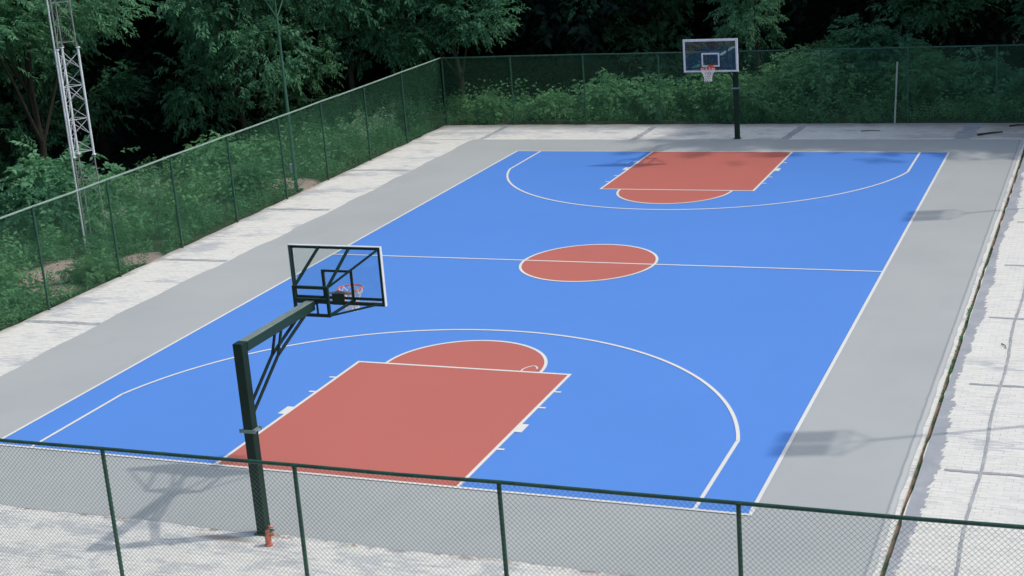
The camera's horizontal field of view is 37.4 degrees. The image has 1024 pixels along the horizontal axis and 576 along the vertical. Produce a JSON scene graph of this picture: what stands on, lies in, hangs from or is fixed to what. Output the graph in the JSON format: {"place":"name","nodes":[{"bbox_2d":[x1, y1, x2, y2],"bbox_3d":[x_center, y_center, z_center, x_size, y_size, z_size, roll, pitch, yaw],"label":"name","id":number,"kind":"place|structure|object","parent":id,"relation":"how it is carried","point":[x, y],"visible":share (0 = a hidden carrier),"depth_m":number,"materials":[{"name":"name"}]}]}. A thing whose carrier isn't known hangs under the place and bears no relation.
{"place":"outdoors","nodes":[
{"label":"outdoors","id":0,"kind":"place"},
{"bbox_2d":[0,123,1023,575],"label":"pavement","id":1,"kind":"structure","parent":0,"point":[22,343],"depth_m":36.76,"materials":[{"name":"concrete"}]},
{"bbox_2d":[0,57,444,327],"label":"chain link fence","id":2,"kind":"object","parent":1,"relation":"on","point":[111,215],"visible":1,"depth_m":45.13,"materials":[{"name":"green metal"}]},
{"bbox_2d":[264,525,274,546],"bbox_3d":[-3.862,3.931,24.064,0.184,0.336,0.135,-5,16,-3],"label":"water valve","id":3,"kind":"object","parent":1,"relation":"on","point":[268,536],"visible":0.94,"depth_m":24.04,"materials":[{"name":"red paint"}]},
{"bbox_2d":[232,244,386,535],"bbox_3d":[-3.470,1.539,25.714,1.824,3.948,4.058,2,17,22],"label":"basketball hoop","id":4,"kind":"object","parent":1,"relation":"on","point":[242,347],"visible":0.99,"depth_m":24.74,"materials":[{"name":"green paint"}]},
{"bbox_2d":[0,139,1023,575],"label":"court border","id":5,"kind":"object","parent":1,"relation":"on","point":[856,441],"visible":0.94,"depth_m":27.81,"materials":[{"name":"grey paint"}]},
{"bbox_2d":[0,151,949,515],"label":"playing surface","id":6,"kind":"object","parent":5,"relation":"on","point":[756,349],"visible":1,"depth_m":34.32,"materials":[{"name":"blue paint"}]},
{"bbox_2d":[0,151,949,515],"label":"court lines","id":7,"kind":"object","parent":6,"relation":"on","point":[520,427],"visible":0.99,"depth_m":31.77,"materials":[{"name":"paint"}]},
{"bbox_2d":[215,152,789,487],"bbox_3d":[1.970,-0.663,38.995,4.900,0.001,28.000,2,17,22],"label":"key paint","id":8,"kind":"object","parent":6,"relation":"on","point":[445,421],"visible":1,"depth_m":30.37,"materials":[{"name":"red paint"}]},
{"bbox_2d":[0,438,1023,575],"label":"chain link fence","id":9,"kind":"object","parent":1,"relation":"on","point":[500,503],"visible":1,"depth_m":19.69,"materials":[{"name":"green metal"}]},
{"bbox_2d":[24,123,1023,575],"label":"pavement joints","id":10,"kind":"object","parent":1,"relation":"on","point":[970,129],"visible":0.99,"depth_m":33.58,"materials":[{"name":"grey concrete"}]},
{"bbox_2d":[683,38,741,138],"bbox_3d":[7.115,-6.629,51.179,1.824,3.948,4.058,2,17,22],"label":"basketball hoop","id":11,"kind":"object","parent":1,"relation":"on","point":[721,57],"visible":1,"depth_m":50.30,"materials":[{"name":"green paint"}]},
{"bbox_2d":[441,44,1023,124],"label":"chain link fence","id":12,"kind":"object","parent":1,"relation":"on","point":[718,86],"visible":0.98,"depth_m":55.72,"materials":[{"name":"green metal"}]},
{"bbox_2d":[894,62,897,123],"bbox_3d":[13.582,-6.894,53.516,0.168,2.218,0.072,2,17,22],"label":"pale post","id":13,"kind":"object","parent":1,"relation":"on","point":[895,93],"visible":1,"depth_m":53.49,"materials":[{"name":"grey metal"}]},
{"bbox_2d":[977,131,1002,135],"bbox_3d":[16.072,-5.206,50.876,0.917,0.073,0.068,-8,16,-11],"label":"stick","id":14,"kind":"object","parent":1,"relation":"on","point":[989,133],"visible":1,"depth_m":50.85,"materials":[{"name":"brown plant"}]},
{"bbox_2d":[0,0,1023,330],"bbox_3d":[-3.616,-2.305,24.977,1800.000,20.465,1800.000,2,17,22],"label":"ground","id":15,"kind":"structure","parent":0,"point":[128,162],"depth_m":68.36,"materials":[{"name":"green plant"}]},
{"bbox_2d":[0,253,26,292],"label":"bush","id":16,"kind":"object","parent":15,"relation":"on","point":[4,269],"visible":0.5,"depth_m":40.20,"materials":[{"name":"green plant"}]},
{"bbox_2d":[0,288,59,320],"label":"bush","id":17,"kind":"object","parent":15,"relation":"on","point":[31,295],"visible":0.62,"depth_m":38.59,"materials":[{"name":"green plant"}]},
{"bbox_2d":[0,56,68,112],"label":"tall tree","id":18,"kind":"object","parent":15,"relation":"on","point":[8,98],"visible":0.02,"depth_m":67.79,"materials":[{"name":"green plant"}]},
{"bbox_2d":[0,165,92,248],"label":"bush","id":19,"kind":"object","parent":15,"relation":"on","point":[29,196],"visible":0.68,"depth_m":46.78,"materials":[{"name":"green plant"}]},
{"bbox_2d":[0,133,139,215],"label":"bush","id":20,"kind":"object","parent":15,"relation":"on","point":[32,173],"visible":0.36,"depth_m":50.15,"materials":[{"name":"green plant"}]},
{"bbox_2d":[46,0,106,248],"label":"lattice tower","id":21,"kind":"structure","parent":15,"relation":"on","point":[64,103],"depth_m":43.47,"materials":[{"name":"grey metal"}]},
{"bbox_2d":[0,0,154,184],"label":"tree","id":22,"kind":"object","parent":15,"relation":"on","point":[44,77],"visible":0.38,"depth_m":62.55,"materials":[{"name":"green plant"}]},
{"bbox_2d":[0,0,163,158],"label":"tree","id":23,"kind":"object","parent":15,"relation":"on","point":[18,25],"visible":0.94,"depth_m":54.10,"materials":[{"name":"green plant"}]},
{"bbox_2d":[54,251,128,285],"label":"bush","id":24,"kind":"object","parent":15,"relation":"on","point":[110,264],"visible":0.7,"depth_m":41.26,"materials":[{"name":"green plant"}]},
{"bbox_2d":[1,0,206,185],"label":"tall tree","id":25,"kind":"object","parent":15,"relation":"on","point":[142,48],"visible":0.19,"depth_m":69.53,"materials":[{"name":"green plant"}]},
{"bbox_2d":[68,198,141,238],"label":"bush","id":26,"kind":"object","parent":15,"relation":"on","point":[97,217],"visible":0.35,"depth_m":45.98,"materials":[{"name":"green plant"}]},
{"bbox_2d":[62,171,160,222],"bbox_3d":[-13.001,-2.893,48.287,3.021,1.642,2.953,-19,22,-42],"label":"bush","id":27,"kind":"object","parent":15,"relation":"on","point":[116,193],"visible":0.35,"depth_m":47.91,"materials":[{"name":"green plant"}]},
{"bbox_2d":[93,204,132,252],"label":"tall weed","id":28,"kind":"object","parent":15,"relation":"on","point":[118,223],"visible":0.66,"depth_m":44.15,"materials":[{"name":"green plant"}]},
{"bbox_2d":[121,166,168,220],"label":"tall weed","id":29,"kind":"object","parent":15,"relation":"on","point":[145,195],"visible":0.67,"depth_m":47.46,"materials":[{"name":"green plant"}]},
{"bbox_2d":[132,21,194,156],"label":"tall tree","id":30,"kind":"object","parent":15,"relation":"on","point":[171,52],"visible":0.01,"depth_m":80.26,"materials":[{"name":"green plant"}]},
{"bbox_2d":[168,131,261,177],"bbox_3d":[-10.721,-4.825,54.409,2.953,1.639,3.021,0,17,16],"label":"bush","id":31,"kind":"object","parent":15,"relation":"on","point":[198,152],"visible":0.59,"depth_m":54.10,"materials":[{"name":"green plant"}]},
{"bbox_2d":[217,48,235,141],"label":"tall tree","id":32,"kind":"object","parent":15,"relation":"on","point":[222,97],"depth_m":83.34,"materials":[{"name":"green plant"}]},
{"bbox_2d":[153,0,322,147],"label":"tree","id":33,"kind":"object","parent":15,"relation":"on","point":[191,11],"visible":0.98,"depth_m":60.46,"materials":[{"name":"green plant"}]},
{"bbox_2d":[118,0,359,127],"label":"tall tree","id":34,"kind":"object","parent":15,"relation":"on","point":[153,9],"visible":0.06,"depth_m":70.67,"materials":[{"name":"green plant"}]},
{"bbox_2d":[152,0,347,133],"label":"tree","id":35,"kind":"object","parent":15,"relation":"on","point":[272,102],"visible":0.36,"depth_m":68.83,"materials":[{"name":"green plant"}]},
{"bbox_2d":[220,159,283,195],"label":"bush","id":36,"kind":"object","parent":15,"relation":"on","point":[259,178],"visible":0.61,"depth_m":49.69,"materials":[{"name":"green plant"}]},
{"bbox_2d":[264,0,302,190],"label":"floodlight mast","id":37,"kind":"object","parent":15,"relation":"on","point":[285,88],"visible":0.9,"depth_m":49.58,"materials":[{"name":"metal"}]},
{"bbox_2d":[276,0,399,97],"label":"tall tree","id":38,"kind":"object","parent":15,"relation":"on","point":[345,72],"visible":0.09,"depth_m":76.19,"materials":[{"name":"green plant"}]},
{"bbox_2d":[332,112,374,157],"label":"tall weed","id":39,"kind":"object","parent":15,"relation":"on","point":[362,139],"visible":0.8,"depth_m":54.87,"materials":[{"name":"green plant"}]},
{"bbox_2d":[271,0,436,116],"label":"tree","id":40,"kind":"object","parent":15,"relation":"on","point":[347,18],"visible":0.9,"depth_m":62.90,"materials":[{"name":"green plant"}]},
{"bbox_2d":[354,106,386,151],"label":"tall weed","id":41,"kind":"object","parent":15,"relation":"on","point":[381,121],"visible":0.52,"depth_m":56.27,"materials":[{"name":"green plant"}]},
{"bbox_2d":[370,101,400,144],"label":"tall weed","id":42,"kind":"object","parent":15,"relation":"on","point":[391,133],"visible":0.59,"depth_m":57.23,"materials":[{"name":"green plant"}]},
{"bbox_2d":[358,0,530,112],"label":"tree","id":43,"kind":"object","parent":15,"relation":"on","point":[451,15],"visible":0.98,"depth_m":61.91,"materials":[{"name":"green plant"}]},
{"bbox_2d":[371,2,532,100],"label":"tall tree","id":44,"kind":"object","parent":15,"relation":"on","point":[474,51],"visible":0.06,"depth_m":76.70,"materials":[{"name":"green plant"}]},
{"bbox_2d":[465,91,515,122],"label":"bush","id":45,"kind":"object","parent":15,"relation":"on","point":[481,105],"visible":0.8,"depth_m":60.72,"materials":[{"name":"green plant"}]},
{"bbox_2d":[0,25,1023,327],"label":"weeds","id":46,"kind":"object","parent":15,"relation":"on","point":[310,163],"visible":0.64,"depth_m":54.47,"materials":[{"name":"green plant"}]},
{"bbox_2d":[0,0,1023,164],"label":"undergrowth","id":47,"kind":"object","parent":15,"relation":"on","point":[123,133],"visible":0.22,"depth_m":77.78,"materials":[{"name":"green plant"}]},
{"bbox_2d":[525,24,537,78],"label":"tall tree","id":48,"kind":"object","parent":15,"relation":"on","point":[534,57],"visible":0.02,"depth_m":82.77,"materials":[{"name":"green plant"}]},
{"bbox_2d":[519,87,584,120],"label":"bush","id":49,"kind":"object","parent":15,"relation":"on","point":[561,98],"visible":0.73,"depth_m":59.81,"materials":[{"name":"green plant"}]},
{"bbox_2d":[427,0,679,110],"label":"tall tree","id":50,"kind":"object","parent":15,"relation":"on","point":[548,31],"visible":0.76,"depth_m":68.78,"materials":[{"name":"green plant"}]},
{"bbox_2d":[571,67,642,118],"bbox_3d":[3.787,-7.697,59.831,2.953,2.030,3.021,-4,16,1],"label":"bush","id":51,"kind":"object","parent":15,"relation":"on","point":[614,90],"visible":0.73,"depth_m":59.41,"materials":[{"name":"green plant"}]},
{"bbox_2d":[563,0,667,89],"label":"tall tree","id":52,"kind":"object","parent":15,"relation":"on","point":[644,13],"visible":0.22,"depth_m":70.89,"materials":[{"name":"green plant"}]},
{"bbox_2d":[539,0,707,87],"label":"tree","id":53,"kind":"object","parent":15,"relation":"on","point":[659,31],"visible":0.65,"depth_m":69.48,"materials":[{"name":"green plant"}]},
{"bbox_2d":[614,72,687,119],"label":"bush","id":54,"kind":"object","parent":15,"relation":"on","point":[665,94],"visible":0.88,"depth_m":58.38,"materials":[{"name":"green plant"}]},
{"bbox_2d":[673,3,681,51],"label":"tall tree","id":55,"kind":"object","parent":15,"relation":"on","point":[677,31],"visible":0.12,"depth_m":80.67,"materials":[{"name":"green plant"}]},
{"bbox_2d":[661,61,746,119],"bbox_3d":[7.616,-7.690,58.626,3.543,2.169,3.626,-8,16,-12],"label":"bush","id":56,"kind":"object","parent":15,"relation":"on","point":[707,91],"visible":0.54,"depth_m":58.12,"materials":[{"name":"green plant"}]},
{"bbox_2d":[707,70,788,122],"bbox_3d":[9.000,-7.225,57.105,3.060,2.066,2.776,0,17,14],"label":"bush","id":57,"kind":"object","parent":15,"relation":"on","point":[751,94],"visible":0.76,"depth_m":56.68,"materials":[{"name":"green plant"}]},
{"bbox_2d":[703,0,806,83],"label":"tree","id":58,"kind":"object","parent":15,"relation":"on","point":[745,24],"visible":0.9,"depth_m":61.14,"materials":[{"name":"green plant"}]},
{"bbox_2d":[756,44,870,103],"bbox_3d":[11.379,-8.177,57.484,4.079,2.213,3.986,11,22,43],"label":"bush","id":59,"kind":"object","parent":15,"relation":"on","point":[803,80],"visible":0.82,"depth_m":56.98,"materials":[{"name":"green plant"}]},
{"bbox_2d":[819,13,932,74],"bbox_3d":[13.917,-9.386,57.744,4.255,2.304,4.246,-7,16,-8],"label":"bush","id":60,"kind":"object","parent":15,"relation":"on","point":[873,36],"visible":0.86,"depth_m":57.06,"materials":[{"name":"green plant"}]},
{"bbox_2d":[870,0,885,27],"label":"tall tree","id":61,"kind":"object","parent":15,"relation":"on","point":[873,14],"visible":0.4,"depth_m":67.69,"materials":[{"name":"green plant"}]},
{"bbox_2d":[861,49,978,104],"bbox_3d":[15.066,-7.806,55.935,3.626,2.131,3.543,-8,17,-14],"label":"bush","id":62,"kind":"object","parent":15,"relation":"on","point":[919,75],"visible":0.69,"depth_m":55.46,"materials":[{"name":"green plant"}]},
{"bbox_2d":[865,0,1017,61],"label":"tree","id":63,"kind":"object","parent":15,"relation":"on","point":[934,13],"visible":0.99,"depth_m":62.54,"materials":[{"name":"green plant"}]},
{"bbox_2d":[950,47,1023,108],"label":"bush","id":64,"kind":"object","parent":15,"relation":"on","point":[991,74],"visible":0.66,"depth_m":55.03,"materials":[{"name":"green plant"}]},
{"bbox_2d":[1003,0,1023,41],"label":"tree","id":65,"kind":"object","parent":15,"relation":"on","point":[1016,8],"visible":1,"depth_m":58.04,"materials":[{"name":"green plant"}]},
{"bbox_2d":[880,150,1023,575],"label":"drain bed","id":66,"kind":"object","parent":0,"point":[910,491],"visible":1,"depth_m":27.68,"materials":[{"name":"grey concrete"}]},
{"bbox_2d":[938,153,1023,407],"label":"moss","id":67,"kind":"object","parent":66,"relation":"on","point":[968,312],"visible":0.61,"depth_m":31.34,"materials":[{"name":"green plant"}]},
{"bbox_2d":[889,171,1023,575],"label":"pavement","id":68,"kind":"structure","parent":0,"point":[999,499],"depth_m":25.61,"materials":[{"name":"concrete"}]},
{"bbox_2d":[885,157,1023,575],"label":"cement strip","id":69,"kind":"object","parent":68,"relation":"on","point":[931,462],"visible":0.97,"depth_m":27.37,"materials":[{"name":"grey concrete"}]}
]}

